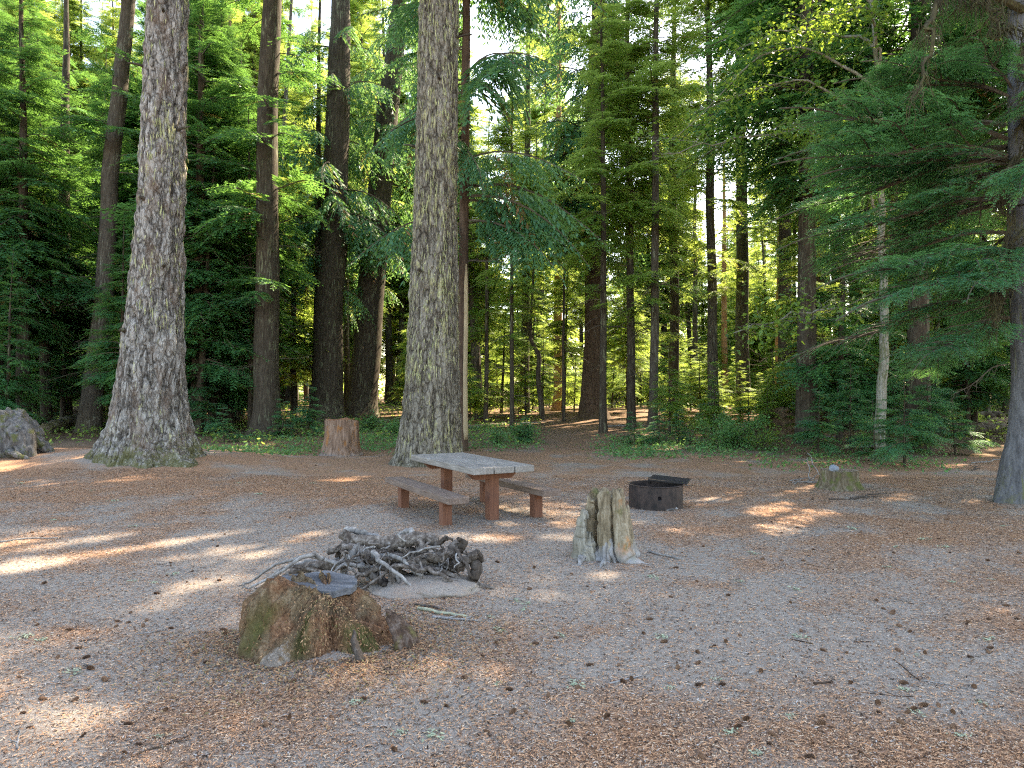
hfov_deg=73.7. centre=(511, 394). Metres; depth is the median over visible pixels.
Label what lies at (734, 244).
forest conifer
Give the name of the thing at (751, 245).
forest conifer
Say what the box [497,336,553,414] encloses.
forest sapling
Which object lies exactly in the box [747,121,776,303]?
forest conifer
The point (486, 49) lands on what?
sky
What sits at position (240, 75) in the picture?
forest conifer
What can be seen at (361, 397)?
conifer tree
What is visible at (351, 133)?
forest conifer
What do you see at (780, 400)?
forest sapling
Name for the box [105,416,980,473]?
ground cover
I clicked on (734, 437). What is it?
leafy bush
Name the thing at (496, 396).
forest sapling
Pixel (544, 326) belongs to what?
forest conifer
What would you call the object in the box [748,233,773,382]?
forest conifer
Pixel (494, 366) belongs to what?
forest sapling
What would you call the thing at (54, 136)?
forest conifer
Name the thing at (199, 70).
forest conifer
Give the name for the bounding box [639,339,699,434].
forest sapling
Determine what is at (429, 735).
lichen scrap
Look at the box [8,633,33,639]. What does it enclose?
lichen scrap
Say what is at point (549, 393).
forest sapling
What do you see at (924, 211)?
hemlock tree
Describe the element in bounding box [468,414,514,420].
stick
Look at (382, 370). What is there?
forest conifer
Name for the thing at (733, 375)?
forest sapling
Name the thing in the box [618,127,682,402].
forest conifer
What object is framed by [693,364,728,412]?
forest sapling
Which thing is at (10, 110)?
forest conifer
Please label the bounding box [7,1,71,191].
forest conifer
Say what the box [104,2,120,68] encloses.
forest conifer
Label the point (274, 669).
rotten wood chips
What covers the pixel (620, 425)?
stick
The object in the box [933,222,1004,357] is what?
forest conifer
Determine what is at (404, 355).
forest sapling
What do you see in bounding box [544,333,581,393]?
forest sapling
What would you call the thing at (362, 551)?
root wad
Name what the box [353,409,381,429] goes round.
leafy bush
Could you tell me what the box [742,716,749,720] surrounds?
fir cone
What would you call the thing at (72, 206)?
conifer tree
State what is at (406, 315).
forest sapling
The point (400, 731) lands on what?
lichen scrap
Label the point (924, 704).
fir cone
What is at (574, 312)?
forest conifer
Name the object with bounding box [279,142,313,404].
forest conifer
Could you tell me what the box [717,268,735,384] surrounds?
forest conifer
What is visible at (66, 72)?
conifer tree
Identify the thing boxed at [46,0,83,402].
forest conifer
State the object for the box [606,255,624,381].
forest conifer
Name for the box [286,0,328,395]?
forest conifer
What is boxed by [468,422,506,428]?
fallen log
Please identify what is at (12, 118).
forest conifer
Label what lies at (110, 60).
forest conifer
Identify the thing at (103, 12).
forest conifer
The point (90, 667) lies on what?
fir cone
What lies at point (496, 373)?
forest sapling
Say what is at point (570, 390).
forest sapling
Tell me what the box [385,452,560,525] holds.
picnic table
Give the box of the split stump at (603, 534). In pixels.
[571,487,647,566]
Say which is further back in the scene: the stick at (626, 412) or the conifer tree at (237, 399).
the stick at (626, 412)
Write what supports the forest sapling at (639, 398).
on the ground at (564, 458)
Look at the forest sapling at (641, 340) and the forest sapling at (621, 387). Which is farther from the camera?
the forest sapling at (621, 387)
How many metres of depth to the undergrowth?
26.24 m
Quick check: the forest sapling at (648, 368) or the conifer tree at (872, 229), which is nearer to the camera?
the conifer tree at (872, 229)
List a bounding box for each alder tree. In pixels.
[621,0,910,457]
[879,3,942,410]
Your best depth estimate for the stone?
12.20 m
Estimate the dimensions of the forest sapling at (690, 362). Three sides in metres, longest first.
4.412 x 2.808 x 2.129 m
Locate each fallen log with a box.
[40,413,77,433]
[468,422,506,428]
[946,411,1002,418]
[948,421,1007,434]
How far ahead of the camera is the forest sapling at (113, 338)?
25.37 m
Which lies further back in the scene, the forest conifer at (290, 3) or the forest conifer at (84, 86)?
the forest conifer at (84, 86)
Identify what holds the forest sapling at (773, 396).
on the ground at (564, 458)
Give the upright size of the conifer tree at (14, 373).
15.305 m
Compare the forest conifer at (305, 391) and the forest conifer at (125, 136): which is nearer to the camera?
the forest conifer at (125, 136)
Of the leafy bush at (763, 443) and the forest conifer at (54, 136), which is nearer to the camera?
the leafy bush at (763, 443)
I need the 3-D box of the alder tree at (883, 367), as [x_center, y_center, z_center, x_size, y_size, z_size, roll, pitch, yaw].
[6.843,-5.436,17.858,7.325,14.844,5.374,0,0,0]
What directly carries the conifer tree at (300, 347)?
on the ground at (564, 458)
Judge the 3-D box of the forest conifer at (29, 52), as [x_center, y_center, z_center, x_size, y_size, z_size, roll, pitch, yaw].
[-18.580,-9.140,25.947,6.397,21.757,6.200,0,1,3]
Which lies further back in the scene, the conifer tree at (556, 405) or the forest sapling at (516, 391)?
the conifer tree at (556, 405)
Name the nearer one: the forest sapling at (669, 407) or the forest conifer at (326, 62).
the forest sapling at (669, 407)
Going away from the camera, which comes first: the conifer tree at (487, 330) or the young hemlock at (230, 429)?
the young hemlock at (230, 429)
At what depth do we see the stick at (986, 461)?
17.09 m
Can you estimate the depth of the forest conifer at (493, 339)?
49.21 m
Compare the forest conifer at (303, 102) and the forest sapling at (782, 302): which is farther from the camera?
the forest conifer at (303, 102)
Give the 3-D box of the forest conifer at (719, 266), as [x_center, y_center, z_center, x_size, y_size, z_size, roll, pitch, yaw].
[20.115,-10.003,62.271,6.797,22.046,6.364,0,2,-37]
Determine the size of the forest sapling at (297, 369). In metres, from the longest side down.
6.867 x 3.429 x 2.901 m
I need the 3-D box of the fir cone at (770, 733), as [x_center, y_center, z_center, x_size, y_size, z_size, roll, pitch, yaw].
[1.299,1.691,3.401,0.028,0.028,0.052,20,-17,-30]
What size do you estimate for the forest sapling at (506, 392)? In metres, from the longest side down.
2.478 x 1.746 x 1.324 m
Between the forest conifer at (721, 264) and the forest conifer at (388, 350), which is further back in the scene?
the forest conifer at (721, 264)
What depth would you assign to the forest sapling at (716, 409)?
26.62 m
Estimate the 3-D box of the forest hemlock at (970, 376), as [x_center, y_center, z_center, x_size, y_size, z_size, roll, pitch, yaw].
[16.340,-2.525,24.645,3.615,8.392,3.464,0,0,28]
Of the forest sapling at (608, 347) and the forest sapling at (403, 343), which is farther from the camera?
the forest sapling at (608, 347)
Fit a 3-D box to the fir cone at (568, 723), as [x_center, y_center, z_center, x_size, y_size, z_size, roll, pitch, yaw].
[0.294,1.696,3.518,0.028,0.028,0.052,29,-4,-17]
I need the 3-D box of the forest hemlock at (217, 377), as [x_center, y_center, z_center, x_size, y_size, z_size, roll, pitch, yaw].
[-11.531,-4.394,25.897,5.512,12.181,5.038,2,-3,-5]
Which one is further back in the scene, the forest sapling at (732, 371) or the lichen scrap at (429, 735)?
the forest sapling at (732, 371)
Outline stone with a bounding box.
[829,465,838,470]
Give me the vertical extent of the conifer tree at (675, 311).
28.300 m
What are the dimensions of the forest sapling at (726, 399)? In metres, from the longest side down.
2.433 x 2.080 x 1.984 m
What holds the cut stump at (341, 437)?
on the ground at (564, 458)
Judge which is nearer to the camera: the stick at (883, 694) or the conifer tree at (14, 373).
the stick at (883, 694)
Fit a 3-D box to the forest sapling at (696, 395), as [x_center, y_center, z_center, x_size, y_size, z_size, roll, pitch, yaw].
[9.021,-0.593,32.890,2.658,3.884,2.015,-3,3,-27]
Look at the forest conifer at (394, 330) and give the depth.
53.07 m
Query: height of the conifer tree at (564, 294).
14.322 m
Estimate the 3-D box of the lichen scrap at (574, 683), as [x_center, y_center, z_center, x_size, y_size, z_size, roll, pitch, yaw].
[0.370,1.693,4.003,0.135,0.022,0.148,0,0,-20]
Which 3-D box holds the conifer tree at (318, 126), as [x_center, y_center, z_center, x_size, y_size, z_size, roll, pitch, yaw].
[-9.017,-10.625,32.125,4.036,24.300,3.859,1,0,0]
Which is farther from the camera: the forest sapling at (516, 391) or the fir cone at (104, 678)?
the forest sapling at (516, 391)
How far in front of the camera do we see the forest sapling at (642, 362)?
46.12 m
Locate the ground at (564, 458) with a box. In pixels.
[0,396,1023,767]
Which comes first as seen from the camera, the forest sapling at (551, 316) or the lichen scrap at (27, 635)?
the lichen scrap at (27, 635)
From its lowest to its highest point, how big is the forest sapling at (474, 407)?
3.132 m
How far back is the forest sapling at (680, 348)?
51.95 m
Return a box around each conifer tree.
[4,112,90,414]
[7,79,95,414]
[22,0,144,432]
[33,0,122,418]
[68,0,146,329]
[70,48,128,411]
[106,0,310,429]
[184,0,344,436]
[212,109,298,428]
[231,40,311,419]
[278,0,363,392]
[278,0,406,423]
[278,103,356,418]
[314,0,417,417]
[343,40,368,398]
[344,35,410,387]
[347,0,609,451]
[457,110,519,422]
[469,38,569,427]
[491,0,562,412]
[521,0,686,418]
[522,112,597,420]
[531,0,584,410]
[549,0,660,432]
[578,0,695,428]
[591,0,720,430]
[642,1,722,411]
[659,0,772,419]
[664,90,723,406]
[674,0,951,443]
[693,4,778,412]
[694,0,860,399]
[699,133,755,404]
[733,60,797,390]
[759,43,838,397]
[759,56,843,347]
[761,36,872,424]
[782,0,1007,452]
[815,18,876,409]
[829,1,908,419]
[852,1,965,376]
[873,196,940,415]
[927,5,1007,230]
[929,4,1007,144]
[932,127,1008,419]
[939,134,1008,419]
[975,4,1002,43]
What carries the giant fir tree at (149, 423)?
on the ground at (564, 458)
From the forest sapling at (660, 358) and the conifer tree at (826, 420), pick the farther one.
the forest sapling at (660, 358)
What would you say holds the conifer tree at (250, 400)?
on the ground at (564, 458)
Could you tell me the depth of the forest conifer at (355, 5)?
55.02 m
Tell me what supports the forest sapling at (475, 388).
on the ground at (564, 458)
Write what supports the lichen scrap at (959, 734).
on the ground at (564, 458)
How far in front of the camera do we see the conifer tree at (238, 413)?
32.41 m
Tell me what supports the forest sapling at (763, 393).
on the ground at (564, 458)
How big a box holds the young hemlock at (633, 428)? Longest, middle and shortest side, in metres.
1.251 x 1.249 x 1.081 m
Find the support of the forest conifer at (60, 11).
on the ground at (564, 458)
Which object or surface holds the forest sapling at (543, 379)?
on the ground at (564, 458)
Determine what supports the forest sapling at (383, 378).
on the ground at (564, 458)
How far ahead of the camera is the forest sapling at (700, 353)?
47.73 m
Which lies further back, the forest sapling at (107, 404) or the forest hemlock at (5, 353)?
the forest sapling at (107, 404)
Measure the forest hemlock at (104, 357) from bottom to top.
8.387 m
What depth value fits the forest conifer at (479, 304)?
35.54 m
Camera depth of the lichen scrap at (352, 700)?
3.77 m
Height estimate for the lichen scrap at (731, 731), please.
0.018 m
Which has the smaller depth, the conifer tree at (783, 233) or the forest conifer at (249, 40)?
the conifer tree at (783, 233)
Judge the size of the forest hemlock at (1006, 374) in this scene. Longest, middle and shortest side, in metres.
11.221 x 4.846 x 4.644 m
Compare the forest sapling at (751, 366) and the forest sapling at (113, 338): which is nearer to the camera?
the forest sapling at (113, 338)
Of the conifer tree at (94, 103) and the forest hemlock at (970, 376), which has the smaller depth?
the forest hemlock at (970, 376)
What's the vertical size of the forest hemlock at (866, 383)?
9.596 m
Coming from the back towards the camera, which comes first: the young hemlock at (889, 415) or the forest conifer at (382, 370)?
the forest conifer at (382, 370)
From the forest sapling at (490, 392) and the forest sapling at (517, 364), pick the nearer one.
the forest sapling at (490, 392)
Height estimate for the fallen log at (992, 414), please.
0.367 m
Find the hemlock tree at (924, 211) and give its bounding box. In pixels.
[764,0,1023,503]
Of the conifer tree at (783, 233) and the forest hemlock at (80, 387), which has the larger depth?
the forest hemlock at (80, 387)
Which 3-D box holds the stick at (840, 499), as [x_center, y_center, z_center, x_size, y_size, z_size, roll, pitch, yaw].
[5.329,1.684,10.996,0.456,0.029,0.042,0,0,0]
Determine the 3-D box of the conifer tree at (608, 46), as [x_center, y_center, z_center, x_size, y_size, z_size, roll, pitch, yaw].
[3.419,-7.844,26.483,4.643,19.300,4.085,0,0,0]
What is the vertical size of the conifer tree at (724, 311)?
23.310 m
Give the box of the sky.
[45,0,1004,395]
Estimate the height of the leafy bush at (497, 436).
0.822 m
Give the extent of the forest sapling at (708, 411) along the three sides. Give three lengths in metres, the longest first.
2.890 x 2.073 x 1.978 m
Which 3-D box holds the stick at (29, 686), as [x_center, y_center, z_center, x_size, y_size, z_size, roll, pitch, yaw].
[-2.791,1.704,3.994,0.247,0.008,0.161,0,0,0]
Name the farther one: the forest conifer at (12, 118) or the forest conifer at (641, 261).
the forest conifer at (641, 261)
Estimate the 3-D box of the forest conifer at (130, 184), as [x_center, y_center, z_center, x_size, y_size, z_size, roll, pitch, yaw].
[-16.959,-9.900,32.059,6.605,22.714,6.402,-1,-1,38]
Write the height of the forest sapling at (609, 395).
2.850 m
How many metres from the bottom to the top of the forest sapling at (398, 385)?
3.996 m
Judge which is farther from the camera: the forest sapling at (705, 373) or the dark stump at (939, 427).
the forest sapling at (705, 373)
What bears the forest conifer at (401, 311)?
on the ground at (564, 458)
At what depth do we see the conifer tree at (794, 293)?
32.83 m
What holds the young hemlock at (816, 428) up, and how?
on the ground at (564, 458)
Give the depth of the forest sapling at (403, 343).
37.33 m
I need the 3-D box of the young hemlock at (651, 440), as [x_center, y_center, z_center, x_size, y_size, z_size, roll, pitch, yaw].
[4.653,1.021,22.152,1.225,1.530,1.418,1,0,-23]
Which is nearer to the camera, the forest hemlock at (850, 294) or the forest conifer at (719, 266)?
the forest hemlock at (850, 294)
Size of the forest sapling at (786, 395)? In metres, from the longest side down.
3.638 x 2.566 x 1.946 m
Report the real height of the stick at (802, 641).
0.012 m
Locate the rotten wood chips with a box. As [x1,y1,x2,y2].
[8,589,648,763]
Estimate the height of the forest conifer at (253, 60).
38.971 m
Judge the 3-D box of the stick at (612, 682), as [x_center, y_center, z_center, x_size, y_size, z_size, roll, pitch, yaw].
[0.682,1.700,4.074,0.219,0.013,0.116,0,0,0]
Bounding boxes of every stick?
[0,537,57,542]
[4,680,62,691]
[8,729,26,749]
[131,733,192,756]
[414,603,446,609]
[417,607,466,616]
[432,615,477,620]
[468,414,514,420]
[607,424,645,426]
[609,675,642,683]
[613,410,667,413]
[648,550,680,559]
[790,638,812,644]
[813,681,832,684]
[829,498,856,499]
[850,491,891,498]
[860,688,912,696]
[924,680,967,688]
[971,458,999,463]
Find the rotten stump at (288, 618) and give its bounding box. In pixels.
[235,570,419,670]
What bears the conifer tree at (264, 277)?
on the ground at (564, 458)
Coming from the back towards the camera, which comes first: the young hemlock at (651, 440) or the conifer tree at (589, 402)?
the conifer tree at (589, 402)
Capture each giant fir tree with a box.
[83,0,206,468]
[388,0,472,466]
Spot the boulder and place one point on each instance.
(22, 433)
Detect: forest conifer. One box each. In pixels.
[0,0,47,226]
[0,0,84,209]
[0,0,87,197]
[0,0,99,411]
[0,3,84,397]
[0,3,98,423]
[0,10,50,346]
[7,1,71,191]
[14,10,54,413]
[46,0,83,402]
[46,1,72,75]
[51,0,92,404]
[53,0,98,404]
[62,0,92,100]
[72,2,110,210]
[74,0,136,230]
[74,1,145,325]
[77,0,141,375]
[93,0,287,431]
[98,46,138,229]
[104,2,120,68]
[117,4,254,410]
[185,0,295,426]
[197,0,252,397]
[205,0,287,420]
[227,2,242,53]
[231,1,290,203]
[232,0,300,205]
[255,0,313,223]
[278,0,315,389]
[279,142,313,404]
[280,339,309,403]
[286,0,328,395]
[294,47,308,399]
[315,27,351,283]
[321,0,397,260]
[343,124,396,351]
[349,22,391,307]
[349,311,394,376]
[350,0,414,404]
[382,187,401,390]
[382,260,409,363]
[386,1,418,404]
[406,2,534,417]
[457,219,504,347]
[468,243,518,405]
[481,265,516,402]
[502,0,583,404]
[504,79,553,335]
[543,292,553,381]
[562,115,584,373]
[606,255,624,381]
[608,230,661,351]
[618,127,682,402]
[642,56,704,401]
[650,276,691,373]
[659,55,717,377]
[681,204,706,370]
[698,203,730,384]
[701,182,753,400]
[717,213,749,400]
[717,216,765,375]
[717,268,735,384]
[728,181,776,371]
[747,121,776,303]
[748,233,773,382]
[749,209,769,394]
[765,226,797,300]
[846,194,944,418]
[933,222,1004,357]
[988,215,1010,412]
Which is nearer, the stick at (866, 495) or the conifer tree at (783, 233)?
the stick at (866, 495)
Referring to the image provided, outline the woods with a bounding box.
[299,169,903,400]
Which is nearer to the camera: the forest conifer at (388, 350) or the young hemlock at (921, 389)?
the young hemlock at (921, 389)
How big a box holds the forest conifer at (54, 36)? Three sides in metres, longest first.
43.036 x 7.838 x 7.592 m
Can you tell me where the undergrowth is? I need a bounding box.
[33,399,1007,447]
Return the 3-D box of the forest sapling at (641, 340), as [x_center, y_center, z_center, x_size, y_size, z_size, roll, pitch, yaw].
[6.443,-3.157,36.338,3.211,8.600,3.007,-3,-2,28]
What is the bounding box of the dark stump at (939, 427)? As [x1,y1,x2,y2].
[931,411,949,435]
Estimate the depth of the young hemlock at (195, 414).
25.38 m
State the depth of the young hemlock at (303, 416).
25.43 m
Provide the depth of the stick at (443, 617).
5.12 m
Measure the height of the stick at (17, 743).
0.016 m
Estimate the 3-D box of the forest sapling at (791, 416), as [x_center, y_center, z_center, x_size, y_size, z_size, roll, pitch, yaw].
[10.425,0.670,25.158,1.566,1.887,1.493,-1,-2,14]
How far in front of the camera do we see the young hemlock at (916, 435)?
16.16 m
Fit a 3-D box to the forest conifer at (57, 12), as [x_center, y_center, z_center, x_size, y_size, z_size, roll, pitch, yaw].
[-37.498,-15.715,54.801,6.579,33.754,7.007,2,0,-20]
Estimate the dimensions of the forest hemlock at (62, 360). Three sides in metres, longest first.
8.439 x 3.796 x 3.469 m
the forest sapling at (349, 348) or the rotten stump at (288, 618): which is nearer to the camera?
the rotten stump at (288, 618)
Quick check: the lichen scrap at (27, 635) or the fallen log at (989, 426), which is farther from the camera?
the fallen log at (989, 426)
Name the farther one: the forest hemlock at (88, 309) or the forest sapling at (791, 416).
the forest hemlock at (88, 309)
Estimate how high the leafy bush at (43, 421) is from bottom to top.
1.061 m
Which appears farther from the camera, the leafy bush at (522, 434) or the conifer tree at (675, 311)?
the conifer tree at (675, 311)
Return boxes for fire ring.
[628,474,690,510]
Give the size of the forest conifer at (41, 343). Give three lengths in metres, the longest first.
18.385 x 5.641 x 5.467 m
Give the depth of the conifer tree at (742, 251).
37.85 m
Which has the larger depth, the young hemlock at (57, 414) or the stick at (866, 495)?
the young hemlock at (57, 414)
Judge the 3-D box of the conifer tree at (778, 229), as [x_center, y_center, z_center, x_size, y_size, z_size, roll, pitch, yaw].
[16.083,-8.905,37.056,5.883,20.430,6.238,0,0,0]
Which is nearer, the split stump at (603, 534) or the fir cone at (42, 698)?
the fir cone at (42, 698)
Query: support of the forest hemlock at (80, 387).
on the ground at (564, 458)
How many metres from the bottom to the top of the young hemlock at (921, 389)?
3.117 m
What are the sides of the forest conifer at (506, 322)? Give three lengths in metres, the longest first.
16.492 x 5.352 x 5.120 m
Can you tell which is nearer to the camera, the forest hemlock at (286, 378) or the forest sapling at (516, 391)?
the forest sapling at (516, 391)
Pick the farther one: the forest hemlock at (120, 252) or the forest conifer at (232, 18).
the forest conifer at (232, 18)
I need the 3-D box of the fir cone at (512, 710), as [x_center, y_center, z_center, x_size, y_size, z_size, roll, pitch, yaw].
[0.002,1.689,3.641,0.029,0.029,0.054,23,24,38]
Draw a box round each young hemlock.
[34,387,69,419]
[188,370,233,434]
[211,407,245,441]
[267,398,298,437]
[288,383,328,434]
[512,414,538,442]
[621,412,650,446]
[640,403,671,444]
[669,409,694,443]
[690,379,724,429]
[780,389,849,458]
[823,360,874,451]
[839,399,902,461]
[855,341,905,438]
[861,372,962,468]
[887,357,965,453]
[936,391,1003,454]
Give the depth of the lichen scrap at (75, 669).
4.20 m
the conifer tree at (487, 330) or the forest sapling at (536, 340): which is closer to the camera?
the conifer tree at (487, 330)
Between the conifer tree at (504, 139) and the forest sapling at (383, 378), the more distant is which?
the forest sapling at (383, 378)
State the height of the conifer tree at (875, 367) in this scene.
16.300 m
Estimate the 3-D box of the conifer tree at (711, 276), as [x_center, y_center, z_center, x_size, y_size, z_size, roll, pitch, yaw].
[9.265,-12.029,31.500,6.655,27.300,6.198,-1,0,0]
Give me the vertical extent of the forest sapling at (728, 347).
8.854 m
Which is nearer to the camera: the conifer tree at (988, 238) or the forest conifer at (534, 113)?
the conifer tree at (988, 238)
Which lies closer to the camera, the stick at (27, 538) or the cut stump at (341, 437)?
the stick at (27, 538)
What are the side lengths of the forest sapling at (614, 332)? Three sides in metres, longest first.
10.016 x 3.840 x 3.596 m
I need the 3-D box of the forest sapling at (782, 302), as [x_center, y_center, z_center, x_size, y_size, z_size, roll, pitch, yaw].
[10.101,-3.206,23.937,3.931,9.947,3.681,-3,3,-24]
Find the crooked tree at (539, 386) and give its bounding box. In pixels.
[508,122,567,419]
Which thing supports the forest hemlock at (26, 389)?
on the ground at (564, 458)
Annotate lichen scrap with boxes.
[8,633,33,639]
[62,667,80,674]
[343,699,367,704]
[391,728,407,734]
[421,727,444,741]
[567,679,584,688]
[719,727,737,734]
[749,748,765,758]
[946,732,972,736]
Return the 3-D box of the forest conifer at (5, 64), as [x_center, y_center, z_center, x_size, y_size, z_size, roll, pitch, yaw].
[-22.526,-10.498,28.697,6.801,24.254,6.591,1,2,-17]
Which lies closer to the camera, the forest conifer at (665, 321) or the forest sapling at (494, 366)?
the forest sapling at (494, 366)
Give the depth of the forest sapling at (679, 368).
49.90 m
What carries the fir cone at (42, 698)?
on the ground at (564, 458)
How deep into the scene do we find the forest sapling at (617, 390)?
48.84 m
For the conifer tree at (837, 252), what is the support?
on the ground at (564, 458)
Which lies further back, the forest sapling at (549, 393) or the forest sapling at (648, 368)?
the forest sapling at (648, 368)
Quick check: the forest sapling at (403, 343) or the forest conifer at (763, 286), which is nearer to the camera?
the forest sapling at (403, 343)
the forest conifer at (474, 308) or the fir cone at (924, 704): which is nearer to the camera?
the fir cone at (924, 704)
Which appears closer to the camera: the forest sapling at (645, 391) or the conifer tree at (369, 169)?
the conifer tree at (369, 169)
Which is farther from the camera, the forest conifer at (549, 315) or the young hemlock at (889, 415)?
the forest conifer at (549, 315)
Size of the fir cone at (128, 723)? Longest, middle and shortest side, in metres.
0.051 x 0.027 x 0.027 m
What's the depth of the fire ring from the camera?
10.16 m
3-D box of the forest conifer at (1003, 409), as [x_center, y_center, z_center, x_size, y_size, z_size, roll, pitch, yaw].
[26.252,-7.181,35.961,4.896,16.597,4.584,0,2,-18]
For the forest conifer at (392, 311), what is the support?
on the ground at (564, 458)
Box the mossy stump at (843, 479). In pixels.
[814,468,865,491]
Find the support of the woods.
on the ground at (564, 458)
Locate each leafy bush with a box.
[34,409,55,424]
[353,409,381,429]
[376,415,399,434]
[482,425,514,443]
[508,422,546,442]
[693,407,769,447]
[742,421,783,451]
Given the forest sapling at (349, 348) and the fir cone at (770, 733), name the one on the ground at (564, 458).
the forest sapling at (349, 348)
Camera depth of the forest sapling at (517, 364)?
51.12 m
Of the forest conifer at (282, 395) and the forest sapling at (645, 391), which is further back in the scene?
the forest conifer at (282, 395)
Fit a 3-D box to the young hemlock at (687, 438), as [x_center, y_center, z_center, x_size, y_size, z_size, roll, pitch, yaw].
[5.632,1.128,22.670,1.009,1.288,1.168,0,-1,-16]
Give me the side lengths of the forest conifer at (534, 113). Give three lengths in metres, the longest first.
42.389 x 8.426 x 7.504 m
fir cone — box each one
[38,696,46,700]
[86,665,94,669]
[101,676,107,681]
[124,721,132,725]
[509,708,516,713]
[566,720,571,726]
[698,752,705,759]
[733,724,741,728]
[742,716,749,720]
[767,731,776,736]
[804,753,814,757]
[815,719,825,725]
[875,699,880,705]
[896,719,905,724]
[899,680,907,684]
[918,702,928,706]
[950,723,955,728]
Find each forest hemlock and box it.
[0,248,60,423]
[0,340,17,376]
[14,241,105,416]
[38,170,94,413]
[61,212,131,405]
[72,328,112,400]
[84,200,135,402]
[183,127,269,435]
[279,308,310,400]
[773,154,909,442]
[817,218,898,427]
[929,193,1010,421]
[931,218,1010,435]
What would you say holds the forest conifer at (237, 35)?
on the ground at (564, 458)
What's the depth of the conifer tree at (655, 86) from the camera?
26.43 m
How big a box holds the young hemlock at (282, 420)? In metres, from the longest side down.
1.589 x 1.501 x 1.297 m
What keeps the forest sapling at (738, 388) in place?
on the ground at (564, 458)
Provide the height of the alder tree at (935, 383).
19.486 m
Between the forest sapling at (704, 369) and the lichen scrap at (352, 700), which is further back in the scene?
the forest sapling at (704, 369)
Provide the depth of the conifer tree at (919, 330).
20.27 m
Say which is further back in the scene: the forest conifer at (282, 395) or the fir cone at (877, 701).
the forest conifer at (282, 395)
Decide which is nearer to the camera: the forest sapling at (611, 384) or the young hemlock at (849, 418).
the young hemlock at (849, 418)
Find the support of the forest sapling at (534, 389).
on the ground at (564, 458)
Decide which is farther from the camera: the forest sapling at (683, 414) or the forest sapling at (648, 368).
the forest sapling at (648, 368)
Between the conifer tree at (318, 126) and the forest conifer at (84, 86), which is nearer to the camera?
the conifer tree at (318, 126)
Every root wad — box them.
[239,526,495,598]
[754,406,794,435]
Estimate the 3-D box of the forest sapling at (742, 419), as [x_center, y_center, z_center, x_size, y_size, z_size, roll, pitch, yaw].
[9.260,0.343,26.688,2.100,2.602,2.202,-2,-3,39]
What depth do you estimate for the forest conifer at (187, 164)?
27.74 m
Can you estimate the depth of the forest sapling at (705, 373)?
37.94 m
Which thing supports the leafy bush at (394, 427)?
on the ground at (564, 458)
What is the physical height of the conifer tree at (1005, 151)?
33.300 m
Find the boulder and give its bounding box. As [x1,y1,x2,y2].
[0,407,54,458]
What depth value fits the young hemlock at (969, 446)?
19.35 m
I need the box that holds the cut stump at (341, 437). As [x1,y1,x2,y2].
[319,418,363,455]
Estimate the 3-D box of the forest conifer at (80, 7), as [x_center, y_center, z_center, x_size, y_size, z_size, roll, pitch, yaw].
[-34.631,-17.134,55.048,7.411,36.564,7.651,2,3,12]
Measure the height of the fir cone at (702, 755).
0.030 m
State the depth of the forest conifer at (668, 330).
65.51 m
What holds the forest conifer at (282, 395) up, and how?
on the ground at (564, 458)
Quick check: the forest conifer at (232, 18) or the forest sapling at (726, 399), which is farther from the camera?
the forest conifer at (232, 18)
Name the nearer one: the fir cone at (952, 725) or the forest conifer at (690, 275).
the fir cone at (952, 725)
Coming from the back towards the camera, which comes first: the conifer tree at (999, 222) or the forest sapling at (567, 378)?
the forest sapling at (567, 378)
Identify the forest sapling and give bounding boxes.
[70,228,188,376]
[103,388,112,413]
[279,329,308,385]
[343,303,353,367]
[379,328,395,382]
[382,340,406,402]
[391,327,406,374]
[392,314,408,369]
[393,316,408,378]
[467,339,491,406]
[468,356,489,420]
[471,363,504,410]
[480,332,509,397]
[480,349,509,411]
[481,289,533,413]
[481,330,509,406]
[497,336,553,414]
[498,380,508,405]
[499,296,544,392]
[505,275,552,403]
[506,369,524,414]
[519,329,561,399]
[529,349,549,408]
[535,239,584,411]
[544,306,569,384]
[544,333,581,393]
[545,370,552,407]
[551,342,582,411]
[566,361,582,402]
[606,260,649,394]
[607,268,663,376]
[607,305,624,401]
[607,336,625,407]
[607,344,613,404]
[607,358,623,404]
[607,379,623,405]
[608,368,642,408]
[620,324,649,381]
[624,349,663,406]
[635,327,667,401]
[636,387,646,405]
[638,364,659,405]
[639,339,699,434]
[641,319,667,384]
[664,350,688,388]
[665,386,691,428]
[666,340,689,391]
[675,397,691,419]
[679,337,705,410]
[679,343,721,412]
[683,335,719,383]
[687,361,741,431]
[690,344,724,401]
[691,347,728,398]
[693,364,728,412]
[699,385,730,428]
[704,298,749,379]
[718,371,734,406]
[722,360,755,415]
[722,376,733,405]
[724,348,735,394]
[728,340,754,393]
[730,370,759,426]
[743,375,764,415]
[748,279,774,371]
[750,181,854,379]
[750,342,771,390]
[750,346,794,414]
[750,374,781,433]
[751,372,764,400]
[754,345,791,406]
[763,348,794,405]
[778,349,824,415]
[784,387,795,431]
[858,193,946,424]
[938,333,972,421]
[952,398,983,421]
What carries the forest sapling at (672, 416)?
on the ground at (564, 458)
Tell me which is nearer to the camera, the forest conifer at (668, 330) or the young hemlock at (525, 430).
the young hemlock at (525, 430)
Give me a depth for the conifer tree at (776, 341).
39.35 m

